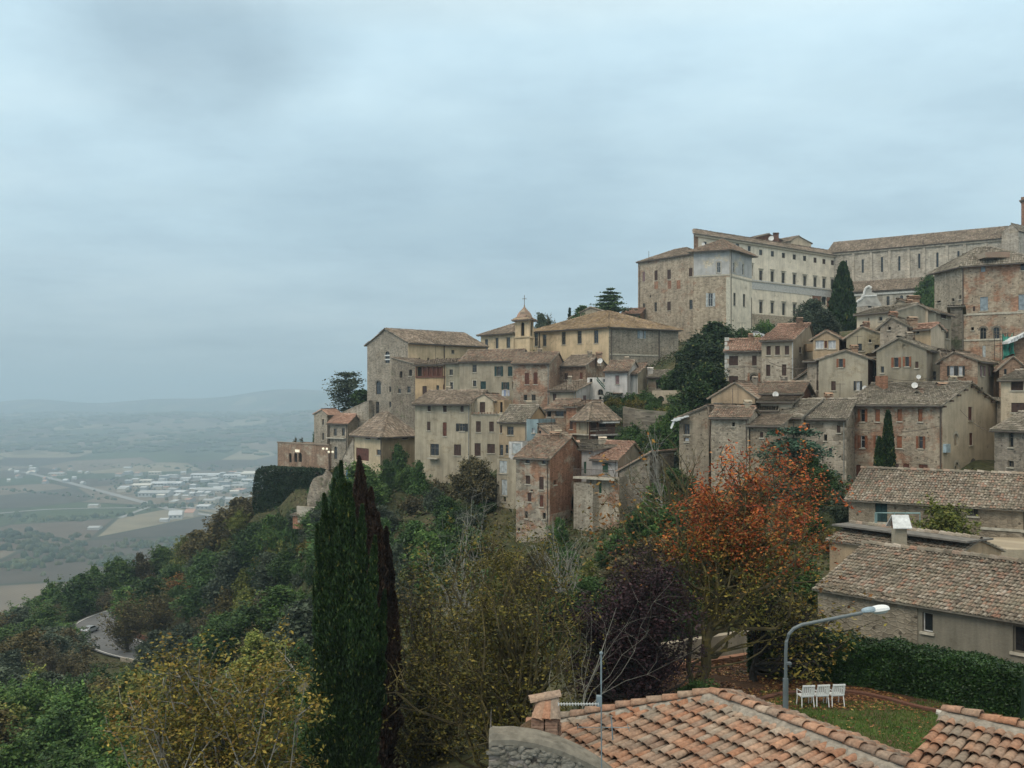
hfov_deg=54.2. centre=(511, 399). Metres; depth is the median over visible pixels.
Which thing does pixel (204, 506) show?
factory shed
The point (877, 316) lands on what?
cream house
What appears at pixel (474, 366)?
window
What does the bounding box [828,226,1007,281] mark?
church
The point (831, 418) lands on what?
ivy stone house
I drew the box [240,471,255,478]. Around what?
factory shed
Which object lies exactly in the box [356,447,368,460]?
window
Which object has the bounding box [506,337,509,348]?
window
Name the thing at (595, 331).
window
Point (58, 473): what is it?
factory shed
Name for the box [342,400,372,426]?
buttress wall
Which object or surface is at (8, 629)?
broadleaf tree
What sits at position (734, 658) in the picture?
brick wall
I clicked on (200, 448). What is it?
woodland
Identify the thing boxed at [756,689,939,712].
garden kerb
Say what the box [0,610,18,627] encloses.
autumn tree
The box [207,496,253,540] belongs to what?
broadleaf tree
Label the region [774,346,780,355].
window
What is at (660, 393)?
garden wall
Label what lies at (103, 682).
autumn tree
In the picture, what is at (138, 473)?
factory shed
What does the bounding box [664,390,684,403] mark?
shrub
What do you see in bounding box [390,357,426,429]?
building
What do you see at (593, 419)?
porch house
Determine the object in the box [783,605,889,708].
street lamp
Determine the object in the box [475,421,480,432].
window
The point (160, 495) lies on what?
factory shed
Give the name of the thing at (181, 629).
broadleaf tree
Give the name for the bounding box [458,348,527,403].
grey block house
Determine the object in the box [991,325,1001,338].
window
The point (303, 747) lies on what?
broadleaf tree
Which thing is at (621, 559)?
broadleaf tree
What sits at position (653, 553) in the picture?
broadleaf tree
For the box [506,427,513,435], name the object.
window
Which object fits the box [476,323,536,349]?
convent wing
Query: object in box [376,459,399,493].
broadleaf tree
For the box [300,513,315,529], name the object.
shrub
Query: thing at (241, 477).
factory shed
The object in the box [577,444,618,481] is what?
light annex
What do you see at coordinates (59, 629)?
broadleaf tree
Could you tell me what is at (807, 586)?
broadleaf tree
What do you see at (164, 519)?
factory shed
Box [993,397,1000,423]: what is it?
stone lean to
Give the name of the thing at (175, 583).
autumn tree
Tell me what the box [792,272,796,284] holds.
window
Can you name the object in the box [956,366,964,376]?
window
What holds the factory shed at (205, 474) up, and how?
on the terrain at (16, 585)
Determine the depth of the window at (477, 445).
158.29 m
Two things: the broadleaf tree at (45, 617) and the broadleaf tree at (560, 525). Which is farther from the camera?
the broadleaf tree at (45, 617)
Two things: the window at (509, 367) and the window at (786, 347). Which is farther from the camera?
the window at (509, 367)
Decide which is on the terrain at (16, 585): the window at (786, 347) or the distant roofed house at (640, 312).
the distant roofed house at (640, 312)
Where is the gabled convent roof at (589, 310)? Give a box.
[567,306,604,318]
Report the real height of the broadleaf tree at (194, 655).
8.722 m
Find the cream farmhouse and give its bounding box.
[349,411,414,473]
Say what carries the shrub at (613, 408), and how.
on the terrain at (16, 585)
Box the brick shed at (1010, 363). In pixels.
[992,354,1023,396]
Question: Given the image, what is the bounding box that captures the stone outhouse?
[646,367,673,392]
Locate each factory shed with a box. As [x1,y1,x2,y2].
[29,467,38,471]
[48,472,66,475]
[87,504,100,507]
[87,526,102,529]
[115,473,124,476]
[117,487,128,491]
[124,471,132,474]
[132,478,140,481]
[132,483,153,487]
[134,472,142,475]
[138,490,173,496]
[139,479,154,482]
[140,486,148,490]
[148,471,161,474]
[151,481,184,485]
[152,485,163,489]
[156,494,165,497]
[159,475,169,478]
[159,518,169,521]
[167,474,179,477]
[168,499,185,503]
[172,493,184,499]
[174,490,191,494]
[180,477,192,479]
[182,495,190,499]
[184,498,195,502]
[189,484,199,487]
[190,473,222,476]
[193,476,201,480]
[194,487,227,492]
[196,491,204,495]
[196,504,215,509]
[199,495,208,499]
[200,478,210,482]
[202,499,218,503]
[203,491,214,494]
[208,483,219,486]
[210,477,223,481]
[218,481,230,484]
[222,474,240,477]
[225,497,234,502]
[229,490,239,493]
[231,484,244,488]
[233,488,251,491]
[237,476,246,479]
[239,482,251,486]
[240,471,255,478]
[241,479,253,481]
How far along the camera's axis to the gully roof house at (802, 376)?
126.56 m
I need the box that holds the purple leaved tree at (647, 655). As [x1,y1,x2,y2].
[524,533,709,707]
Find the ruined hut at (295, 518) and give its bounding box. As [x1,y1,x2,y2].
[289,512,302,528]
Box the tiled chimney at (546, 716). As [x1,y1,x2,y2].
[520,690,561,735]
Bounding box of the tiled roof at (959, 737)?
[909,705,1023,767]
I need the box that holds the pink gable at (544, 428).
[537,422,568,433]
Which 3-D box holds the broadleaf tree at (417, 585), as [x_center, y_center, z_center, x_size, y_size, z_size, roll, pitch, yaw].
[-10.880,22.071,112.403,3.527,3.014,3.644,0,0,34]
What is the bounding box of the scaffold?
[994,332,1014,366]
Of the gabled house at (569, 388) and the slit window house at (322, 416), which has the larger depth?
the slit window house at (322, 416)
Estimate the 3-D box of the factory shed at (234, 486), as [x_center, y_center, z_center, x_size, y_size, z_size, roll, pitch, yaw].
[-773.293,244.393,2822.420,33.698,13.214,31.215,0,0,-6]
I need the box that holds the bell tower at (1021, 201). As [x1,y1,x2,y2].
[1019,197,1023,225]
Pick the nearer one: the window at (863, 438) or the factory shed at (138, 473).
the window at (863, 438)
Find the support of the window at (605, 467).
in the green shutter house at (617, 457)
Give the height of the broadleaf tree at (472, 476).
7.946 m
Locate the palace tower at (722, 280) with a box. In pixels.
[686,239,758,334]
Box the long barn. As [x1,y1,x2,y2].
[811,540,1023,664]
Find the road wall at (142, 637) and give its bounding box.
[134,631,148,641]
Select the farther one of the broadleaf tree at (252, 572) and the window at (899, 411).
the broadleaf tree at (252, 572)
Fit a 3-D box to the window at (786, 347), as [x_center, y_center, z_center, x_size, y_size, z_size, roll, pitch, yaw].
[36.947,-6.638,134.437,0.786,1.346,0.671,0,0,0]
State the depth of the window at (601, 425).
141.06 m
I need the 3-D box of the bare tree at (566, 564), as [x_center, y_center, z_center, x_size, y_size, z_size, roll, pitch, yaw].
[2.451,11.576,62.099,5.780,10.894,3.850,0,0,0]
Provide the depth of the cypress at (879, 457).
97.23 m
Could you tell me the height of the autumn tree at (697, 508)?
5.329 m
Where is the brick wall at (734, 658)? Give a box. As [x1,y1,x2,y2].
[660,652,746,673]
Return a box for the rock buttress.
[342,437,353,477]
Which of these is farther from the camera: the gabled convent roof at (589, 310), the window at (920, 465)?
the gabled convent roof at (589, 310)
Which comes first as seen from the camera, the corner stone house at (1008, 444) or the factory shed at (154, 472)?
the corner stone house at (1008, 444)
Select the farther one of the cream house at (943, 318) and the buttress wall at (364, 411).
the buttress wall at (364, 411)
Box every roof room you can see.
[474,393,506,414]
[494,400,511,413]
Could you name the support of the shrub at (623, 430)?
on the terrain at (16, 585)
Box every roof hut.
[911,388,923,392]
[935,380,957,385]
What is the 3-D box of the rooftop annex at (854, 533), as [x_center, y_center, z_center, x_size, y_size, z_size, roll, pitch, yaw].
[23.485,11.716,58.696,5.145,8.569,8.998,0,0,-33]
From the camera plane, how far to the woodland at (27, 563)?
1509.32 m
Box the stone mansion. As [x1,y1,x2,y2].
[926,246,1023,361]
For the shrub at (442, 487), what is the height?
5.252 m
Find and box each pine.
[322,371,365,411]
[345,388,366,405]
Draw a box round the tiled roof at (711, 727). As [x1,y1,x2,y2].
[526,687,932,767]
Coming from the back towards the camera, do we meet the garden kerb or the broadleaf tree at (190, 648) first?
the broadleaf tree at (190, 648)
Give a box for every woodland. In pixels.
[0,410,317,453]
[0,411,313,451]
[0,414,313,450]
[0,463,260,470]
[0,510,133,521]
[0,526,90,548]
[0,537,136,565]
[0,551,93,575]
[2,488,116,499]
[10,410,313,454]
[75,535,179,550]
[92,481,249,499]
[98,475,252,487]
[127,498,229,510]
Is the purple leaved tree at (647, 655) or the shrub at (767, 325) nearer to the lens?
the purple leaved tree at (647, 655)
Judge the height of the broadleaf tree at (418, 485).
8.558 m
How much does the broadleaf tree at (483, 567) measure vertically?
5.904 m
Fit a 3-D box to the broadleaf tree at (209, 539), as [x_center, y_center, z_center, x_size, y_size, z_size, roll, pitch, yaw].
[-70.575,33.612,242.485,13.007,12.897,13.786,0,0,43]
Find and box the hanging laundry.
[502,390,509,395]
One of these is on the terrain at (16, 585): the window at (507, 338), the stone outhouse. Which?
the stone outhouse
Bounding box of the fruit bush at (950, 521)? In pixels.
[910,493,980,534]
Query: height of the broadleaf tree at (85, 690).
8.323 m
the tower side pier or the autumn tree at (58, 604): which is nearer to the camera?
the tower side pier
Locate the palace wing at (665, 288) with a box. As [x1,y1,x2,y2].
[636,247,692,341]
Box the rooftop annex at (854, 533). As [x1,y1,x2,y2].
[825,520,1005,630]
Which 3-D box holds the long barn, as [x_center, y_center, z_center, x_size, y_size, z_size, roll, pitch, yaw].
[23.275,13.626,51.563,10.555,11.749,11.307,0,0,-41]
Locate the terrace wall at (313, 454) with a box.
[277,442,330,469]
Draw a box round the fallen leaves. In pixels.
[613,659,1017,749]
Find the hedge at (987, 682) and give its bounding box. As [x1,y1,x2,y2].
[746,623,1023,718]
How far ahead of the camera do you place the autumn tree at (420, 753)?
44.46 m
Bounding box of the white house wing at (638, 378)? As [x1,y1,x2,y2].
[630,362,647,394]
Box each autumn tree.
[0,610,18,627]
[0,623,44,652]
[21,636,75,675]
[28,599,67,622]
[50,643,99,680]
[86,670,116,701]
[92,586,113,613]
[96,588,159,652]
[133,583,182,640]
[162,571,188,589]
[227,624,282,659]
[393,507,514,767]
[680,492,726,526]
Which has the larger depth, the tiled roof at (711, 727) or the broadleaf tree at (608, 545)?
the broadleaf tree at (608, 545)
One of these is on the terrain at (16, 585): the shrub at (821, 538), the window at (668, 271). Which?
the shrub at (821, 538)
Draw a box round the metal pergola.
[875,512,920,527]
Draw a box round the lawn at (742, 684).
[582,674,1023,753]
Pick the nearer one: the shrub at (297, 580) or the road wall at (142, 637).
the shrub at (297, 580)
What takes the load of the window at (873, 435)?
in the long brick house at (959, 437)
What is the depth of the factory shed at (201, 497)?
2498.83 m
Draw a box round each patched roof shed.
[708,388,761,492]
[745,414,793,488]
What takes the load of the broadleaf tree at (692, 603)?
on the terrain at (16, 585)
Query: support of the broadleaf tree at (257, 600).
on the terrain at (16, 585)
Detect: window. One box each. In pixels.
[298,453,301,461]
[334,446,336,458]
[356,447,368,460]
[375,380,381,393]
[376,402,378,413]
[385,351,389,362]
[417,367,421,375]
[422,386,426,393]
[423,367,426,375]
[428,367,431,375]
[430,444,438,455]
[442,422,446,436]
[450,381,453,389]
[454,444,460,455]
[456,423,467,431]
[472,365,476,372]
[472,380,476,386]
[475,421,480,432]
[475,443,480,456]
[479,402,484,412]
[481,381,485,389]
[486,444,494,453]
[489,422,493,431]
[494,366,502,376]
[495,338,498,348]
[498,461,506,473]
[499,402,502,412]
[500,445,502,455]
[500,479,506,495]
[501,382,508,389]
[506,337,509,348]
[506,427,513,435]
[507,366,512,376]
[511,443,520,453]
[521,322,523,335]
[524,373,529,384]
[525,476,530,484]
[526,493,531,502]
[533,372,537,384]
[534,333,537,346]
[538,477,543,490]
[538,495,543,507]
[542,334,546,346]
[546,411,551,417]
[555,411,563,417]
[562,332,565,344]
[571,494,573,509]
[577,331,581,343]
[579,422,585,430]
[590,422,597,430]
[593,330,598,343]
[596,482,601,493]
[598,389,602,394]
[599,423,605,430]
[601,463,607,473]
[615,375,619,384]
[638,330,645,338]
[642,272,644,281]
[654,270,657,280]
[655,380,660,389]
[667,269,670,279]
[667,301,670,310]
[682,424,689,435]
[689,300,692,309]
[706,293,714,306]
[716,261,720,272]
[728,356,737,366]
[729,376,737,382]
[733,293,735,305]
[750,372,757,379]
[751,356,756,366]
[758,268,762,280]
[759,299,763,312]
[765,346,770,355]
[765,365,770,376]
[770,269,774,281]
[770,300,773,313]
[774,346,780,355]
[781,270,785,282]
[781,301,786,314]
[782,364,785,375]
[784,346,789,355]
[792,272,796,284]
[803,274,807,285]
[813,275,817,286]
[814,340,823,349]
[822,276,825,287]
[827,340,836,349]
[830,277,834,288]
[830,381,836,390]
[836,359,844,367]
[854,381,861,390]
[855,465,860,477]
[858,344,862,351]
[858,409,866,422]
[858,435,866,448]
[873,435,879,447]
[873,503,886,523]
[874,409,880,422]
[881,257,882,271]
[886,296,889,304]
[891,357,900,367]
[895,436,902,448]
[896,409,902,421]
[898,256,899,270]
[903,357,910,366]
[916,436,924,449]
[917,409,922,422]
[919,464,927,470]
[919,612,934,635]
[936,252,938,266]
[945,329,949,339]
[947,366,955,375]
[953,431,958,445]
[954,460,959,469]
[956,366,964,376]
[967,508,979,517]
[968,407,973,421]
[969,433,973,445]
[978,326,987,338]
[979,297,987,311]
[980,366,985,376]
[982,346,985,357]
[989,366,993,376]
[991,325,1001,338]
[1006,461,1014,468]
[1007,433,1013,448]
[1009,382,1023,391]
[1009,625,1023,656]
[1010,403,1023,413]
[1018,294,1023,310]
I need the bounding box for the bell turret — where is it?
[511,295,537,352]
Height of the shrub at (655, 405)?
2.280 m
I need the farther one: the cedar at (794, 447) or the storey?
the storey
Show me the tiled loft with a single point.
(785, 386)
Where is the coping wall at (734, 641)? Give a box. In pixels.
[612,630,747,663]
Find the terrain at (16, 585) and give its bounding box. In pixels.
[0,327,999,767]
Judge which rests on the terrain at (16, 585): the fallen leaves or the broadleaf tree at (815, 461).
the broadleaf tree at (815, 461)
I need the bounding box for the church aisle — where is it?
[853,276,933,312]
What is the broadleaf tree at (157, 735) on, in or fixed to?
on the terrain at (16, 585)
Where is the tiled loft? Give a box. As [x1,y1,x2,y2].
[756,376,814,397]
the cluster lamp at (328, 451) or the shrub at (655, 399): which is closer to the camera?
the shrub at (655, 399)
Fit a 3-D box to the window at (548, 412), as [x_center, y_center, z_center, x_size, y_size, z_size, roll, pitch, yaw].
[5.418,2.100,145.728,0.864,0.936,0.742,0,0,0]
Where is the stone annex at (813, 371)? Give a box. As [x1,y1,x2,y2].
[802,359,818,397]
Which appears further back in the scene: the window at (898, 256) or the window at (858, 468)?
the window at (898, 256)
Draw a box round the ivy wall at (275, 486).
[252,465,325,515]
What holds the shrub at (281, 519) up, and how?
on the terrain at (16, 585)
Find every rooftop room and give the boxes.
[751,233,782,241]
[780,235,812,246]
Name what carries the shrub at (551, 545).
on the terrain at (16, 585)
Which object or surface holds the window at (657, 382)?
in the stone outhouse
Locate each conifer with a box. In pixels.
[352,455,405,767]
[827,261,856,331]
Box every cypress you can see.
[303,460,387,767]
[327,466,338,509]
[873,436,885,468]
[881,409,896,469]
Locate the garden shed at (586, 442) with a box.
[577,436,614,446]
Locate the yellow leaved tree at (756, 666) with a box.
[730,558,886,699]
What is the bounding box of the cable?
[850,425,940,431]
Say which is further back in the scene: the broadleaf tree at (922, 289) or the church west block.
the church west block
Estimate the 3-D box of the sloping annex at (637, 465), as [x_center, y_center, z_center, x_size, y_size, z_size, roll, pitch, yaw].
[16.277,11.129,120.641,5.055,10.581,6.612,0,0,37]
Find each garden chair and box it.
[796,685,814,707]
[811,684,829,707]
[826,684,845,706]
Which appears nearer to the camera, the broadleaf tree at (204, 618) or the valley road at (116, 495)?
the broadleaf tree at (204, 618)
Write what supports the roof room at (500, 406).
on the terrace house at (484, 435)
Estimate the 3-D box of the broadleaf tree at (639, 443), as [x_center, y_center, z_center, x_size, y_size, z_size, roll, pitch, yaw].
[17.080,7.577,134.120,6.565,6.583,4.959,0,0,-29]
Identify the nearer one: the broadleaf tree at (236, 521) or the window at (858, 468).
the window at (858, 468)
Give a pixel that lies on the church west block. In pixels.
(1012, 236)
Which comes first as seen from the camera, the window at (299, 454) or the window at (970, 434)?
the window at (970, 434)
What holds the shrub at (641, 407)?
on the terrain at (16, 585)
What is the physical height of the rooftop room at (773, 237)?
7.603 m
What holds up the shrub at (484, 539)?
on the terrain at (16, 585)
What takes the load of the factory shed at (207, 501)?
on the terrain at (16, 585)
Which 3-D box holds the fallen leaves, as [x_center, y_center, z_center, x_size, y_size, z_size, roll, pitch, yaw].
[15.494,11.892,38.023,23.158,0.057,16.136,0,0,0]
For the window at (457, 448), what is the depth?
160.00 m
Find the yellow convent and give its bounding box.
[534,310,683,368]
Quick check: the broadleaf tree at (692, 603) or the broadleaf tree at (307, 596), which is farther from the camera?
the broadleaf tree at (307, 596)
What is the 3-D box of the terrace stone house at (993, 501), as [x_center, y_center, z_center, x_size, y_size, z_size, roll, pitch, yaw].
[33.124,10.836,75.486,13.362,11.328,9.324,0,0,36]
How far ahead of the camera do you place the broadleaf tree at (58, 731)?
83.62 m
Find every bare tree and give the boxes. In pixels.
[412,479,502,658]
[510,501,598,593]
[549,573,686,709]
[600,428,705,522]
[621,428,669,511]
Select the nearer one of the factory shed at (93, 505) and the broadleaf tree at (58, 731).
the broadleaf tree at (58, 731)
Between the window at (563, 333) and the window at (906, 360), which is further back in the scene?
the window at (563, 333)
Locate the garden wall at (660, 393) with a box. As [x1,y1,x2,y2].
[652,390,676,403]
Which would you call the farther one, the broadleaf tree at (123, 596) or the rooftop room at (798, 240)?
the rooftop room at (798, 240)
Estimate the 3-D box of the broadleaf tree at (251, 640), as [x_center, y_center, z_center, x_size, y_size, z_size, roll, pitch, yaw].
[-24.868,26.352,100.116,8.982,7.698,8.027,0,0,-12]
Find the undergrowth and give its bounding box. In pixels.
[68,339,976,763]
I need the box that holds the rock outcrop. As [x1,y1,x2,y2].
[307,469,332,506]
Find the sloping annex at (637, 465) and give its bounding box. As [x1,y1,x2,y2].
[616,448,677,516]
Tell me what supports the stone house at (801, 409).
on the terrain at (16, 585)
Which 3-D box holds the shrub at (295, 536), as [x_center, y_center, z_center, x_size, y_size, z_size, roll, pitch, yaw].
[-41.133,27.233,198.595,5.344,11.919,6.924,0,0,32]
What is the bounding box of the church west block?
[1001,223,1023,253]
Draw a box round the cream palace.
[692,228,836,328]
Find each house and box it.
[168,510,183,518]
[184,509,197,516]
[313,408,341,443]
[326,413,359,468]
[363,328,488,416]
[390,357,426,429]
[410,386,489,482]
[412,346,460,399]
[442,360,480,390]
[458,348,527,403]
[471,412,501,471]
[496,400,545,457]
[497,458,515,508]
[509,441,528,458]
[511,340,563,411]
[513,430,581,541]
[526,419,554,440]
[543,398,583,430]
[547,376,590,402]
[560,351,607,383]
[561,399,602,439]
[569,401,621,439]
[587,377,604,401]
[588,440,643,476]
[603,356,638,397]
[621,307,644,318]
[670,403,736,496]
[706,376,762,404]
[723,333,761,382]
[756,394,803,411]
[759,311,813,382]
[778,398,823,475]
[792,369,806,380]
[803,392,860,488]
[809,329,845,358]
[814,336,875,397]
[841,311,879,354]
[843,466,1023,537]
[850,376,997,477]
[853,299,939,331]
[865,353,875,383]
[871,332,944,389]
[874,315,912,345]
[892,295,955,349]
[932,348,952,380]
[935,349,998,396]
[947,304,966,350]
[989,410,1023,474]
[997,368,1023,420]
[1002,330,1023,363]
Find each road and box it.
[3,507,139,512]
[22,472,211,515]
[73,609,142,659]
[118,507,149,517]
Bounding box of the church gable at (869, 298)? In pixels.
[856,285,880,312]
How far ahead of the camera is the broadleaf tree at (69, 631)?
176.51 m
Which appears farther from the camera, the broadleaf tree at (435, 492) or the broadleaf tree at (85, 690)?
the broadleaf tree at (435, 492)
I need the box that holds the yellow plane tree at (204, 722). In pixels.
[87,614,335,767]
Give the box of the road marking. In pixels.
[77,611,131,658]
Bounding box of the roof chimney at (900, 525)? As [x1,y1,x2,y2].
[886,515,911,544]
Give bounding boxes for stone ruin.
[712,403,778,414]
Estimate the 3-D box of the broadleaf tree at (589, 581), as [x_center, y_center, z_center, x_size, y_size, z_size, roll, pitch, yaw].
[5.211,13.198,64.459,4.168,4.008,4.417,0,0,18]
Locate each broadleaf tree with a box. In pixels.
[0,600,18,619]
[0,604,34,630]
[0,622,22,653]
[0,625,56,672]
[0,646,32,679]
[0,660,31,689]
[0,678,26,720]
[0,682,65,738]
[0,701,44,739]
[0,703,30,757]
[0,721,50,767]
[1,675,35,696]
[16,599,66,634]
[17,679,130,746]
[20,574,64,615]
[21,660,66,691]
[21,671,65,704]
[22,671,68,691]
[23,696,96,767]
[25,744,115,767]
[30,594,82,615]
[36,632,91,666]
[39,623,99,655]
[49,570,106,614]
[55,627,99,668]
[56,672,109,704]
[57,621,90,639]
[57,710,144,767]
[59,675,78,686]
[70,670,91,684]
[85,662,123,692]
[86,563,105,593]
[88,662,195,729]
[90,555,141,596]
[94,753,153,767]
[107,582,151,627]
[110,672,128,679]
[116,695,174,748]
[120,646,168,672]
[129,551,157,580]
[129,668,165,691]
[130,576,169,614]
[131,628,168,663]
[131,714,185,754]
[147,544,175,577]
[151,622,196,666]
[151,660,171,680]
[155,562,173,578]
[158,671,196,701]
[159,563,186,588]
[161,584,186,608]
[164,535,188,567]
[169,574,214,623]
[170,679,216,716]
[175,527,205,563]
[175,556,219,586]
[178,547,224,577]
[180,649,199,679]
[182,631,199,659]
[184,557,195,568]
[184,602,220,658]
[187,612,238,667]
[193,655,219,677]
[195,516,230,553]
[196,599,271,657]
[199,585,238,615]
[201,548,251,615]
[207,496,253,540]
[212,677,268,746]
[215,521,264,567]
[216,567,255,614]
[217,628,289,696]
[219,584,256,613]
[222,508,250,534]
[237,590,268,614]
[243,546,265,597]
[246,514,284,561]
[247,551,279,587]
[249,715,316,767]
[250,574,261,597]
[251,573,271,590]
[251,581,306,632]
[252,526,277,568]
[254,674,310,729]
[262,536,291,564]
[263,604,313,663]
[265,542,302,585]
[272,597,312,628]
[283,637,313,686]
[284,693,316,758]
[294,506,321,528]
[298,518,321,568]
[305,589,311,600]
[326,460,391,504]
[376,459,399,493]
[376,504,407,530]
[380,517,394,564]
[382,440,413,474]
[390,536,419,585]
[391,518,435,561]
[393,464,426,491]
[394,576,430,614]
[398,569,417,587]
[399,528,452,590]
[401,460,432,500]
[412,583,431,600]
[413,505,480,550]
[421,546,471,604]
[423,485,454,513]
[429,495,470,523]
[439,523,497,563]
[445,454,498,506]
[467,559,517,593]
[467,568,516,600]
[496,550,524,589]
[510,549,552,597]
[529,588,590,646]
[534,311,551,327]
[538,551,599,595]
[544,516,575,558]
[545,314,555,325]
[568,305,589,319]
[570,557,598,594]
[570,575,617,627]
[585,554,649,601]
[589,525,636,571]
[612,419,650,442]
[613,511,664,552]
[622,497,645,515]
[630,432,652,453]
[631,534,675,583]
[636,482,691,515]
[641,502,691,546]
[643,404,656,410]
[645,437,678,453]
[647,575,702,640]
[651,467,701,500]
[652,369,673,389]
[658,363,689,389]
[662,552,704,619]
[663,523,705,569]
[667,358,725,410]
[670,349,702,387]
[670,454,678,468]
[671,334,697,363]
[675,320,743,357]
[677,394,700,428]
[684,341,724,379]
[693,550,739,613]
[706,368,729,390]
[731,327,753,337]
[736,548,796,617]
[770,590,812,623]
[771,558,822,610]
[782,295,826,324]
[788,454,834,487]
[802,466,852,512]
[808,307,846,336]
[818,486,848,522]
[912,273,933,303]
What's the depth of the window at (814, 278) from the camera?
295.43 m
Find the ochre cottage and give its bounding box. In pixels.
[907,316,946,347]
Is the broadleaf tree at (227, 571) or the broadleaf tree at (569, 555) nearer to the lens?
the broadleaf tree at (569, 555)
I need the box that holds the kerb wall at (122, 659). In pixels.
[120,657,172,668]
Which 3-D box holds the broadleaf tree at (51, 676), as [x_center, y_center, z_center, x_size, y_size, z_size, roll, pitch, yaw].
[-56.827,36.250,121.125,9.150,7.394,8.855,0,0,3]
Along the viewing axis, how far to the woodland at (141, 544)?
1706.24 m
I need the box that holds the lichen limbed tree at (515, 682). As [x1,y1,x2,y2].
[380,500,612,767]
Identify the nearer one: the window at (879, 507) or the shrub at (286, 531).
the window at (879, 507)
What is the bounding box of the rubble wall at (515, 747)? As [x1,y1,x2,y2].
[486,717,612,767]
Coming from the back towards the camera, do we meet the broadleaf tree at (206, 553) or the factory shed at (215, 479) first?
the factory shed at (215, 479)
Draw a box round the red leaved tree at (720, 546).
[575,422,872,683]
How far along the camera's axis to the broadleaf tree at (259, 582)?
166.96 m
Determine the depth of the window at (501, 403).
159.84 m
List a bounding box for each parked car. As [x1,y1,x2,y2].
[81,625,99,633]
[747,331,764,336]
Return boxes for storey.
[573,468,626,529]
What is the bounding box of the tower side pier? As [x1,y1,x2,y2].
[574,482,598,531]
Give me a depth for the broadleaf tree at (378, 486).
149.62 m
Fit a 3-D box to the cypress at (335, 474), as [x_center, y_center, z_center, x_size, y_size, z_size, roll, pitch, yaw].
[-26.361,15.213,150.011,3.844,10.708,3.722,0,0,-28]
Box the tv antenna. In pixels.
[558,651,629,767]
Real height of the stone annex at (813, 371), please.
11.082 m
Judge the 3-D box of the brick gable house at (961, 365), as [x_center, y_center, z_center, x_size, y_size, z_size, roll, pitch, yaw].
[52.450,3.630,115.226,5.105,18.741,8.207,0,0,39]
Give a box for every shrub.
[59,604,85,621]
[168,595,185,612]
[266,506,287,532]
[271,508,293,550]
[286,508,296,529]
[288,572,303,586]
[289,437,303,462]
[289,527,302,550]
[289,558,305,574]
[291,586,307,597]
[294,539,311,554]
[297,528,310,536]
[297,567,314,586]
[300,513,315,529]
[302,550,314,569]
[309,508,321,522]
[316,496,328,508]
[328,462,338,473]
[396,493,428,516]
[425,478,451,494]
[446,488,460,499]
[455,500,488,530]
[476,497,498,513]
[480,533,500,552]
[543,540,577,552]
[601,392,624,404]
[604,397,625,407]
[609,404,624,412]
[615,406,624,425]
[615,418,622,431]
[615,426,628,437]
[620,392,642,403]
[624,396,646,407]
[630,388,651,399]
[632,403,645,409]
[642,393,663,404]
[644,400,663,410]
[644,423,660,434]
[644,432,660,441]
[644,440,651,449]
[650,415,675,440]
[659,404,684,425]
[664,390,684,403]
[667,416,678,444]
[675,678,719,691]
[750,323,766,337]
[756,319,775,333]
[791,512,828,536]
[814,527,836,556]
[920,286,933,307]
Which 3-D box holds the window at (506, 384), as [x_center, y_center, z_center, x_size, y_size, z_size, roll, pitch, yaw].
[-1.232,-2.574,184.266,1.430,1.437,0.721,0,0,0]
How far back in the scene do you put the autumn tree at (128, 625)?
199.68 m
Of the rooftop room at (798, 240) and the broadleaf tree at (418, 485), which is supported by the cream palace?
the rooftop room at (798, 240)
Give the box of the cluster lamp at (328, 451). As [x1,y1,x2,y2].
[322,448,333,468]
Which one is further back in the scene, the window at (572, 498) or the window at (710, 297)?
the window at (710, 297)
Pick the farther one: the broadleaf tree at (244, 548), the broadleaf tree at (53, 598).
the broadleaf tree at (53, 598)
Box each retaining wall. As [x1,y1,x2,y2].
[297,506,314,522]
[623,407,674,435]
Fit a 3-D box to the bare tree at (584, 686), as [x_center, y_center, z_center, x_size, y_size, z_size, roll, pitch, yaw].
[3.893,11.046,36.187,5.280,9.920,2.482,0,0,-9]
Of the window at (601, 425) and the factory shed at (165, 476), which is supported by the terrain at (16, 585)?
the factory shed at (165, 476)
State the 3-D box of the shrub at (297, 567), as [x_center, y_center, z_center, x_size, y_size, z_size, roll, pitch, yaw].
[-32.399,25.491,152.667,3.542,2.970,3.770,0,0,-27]
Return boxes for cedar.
[590,287,640,317]
[743,421,856,512]
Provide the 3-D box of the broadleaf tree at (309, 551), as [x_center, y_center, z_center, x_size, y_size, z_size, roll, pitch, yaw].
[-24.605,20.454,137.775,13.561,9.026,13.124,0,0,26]
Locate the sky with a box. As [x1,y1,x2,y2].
[0,0,1023,402]
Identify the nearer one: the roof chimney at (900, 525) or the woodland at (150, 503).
the roof chimney at (900, 525)

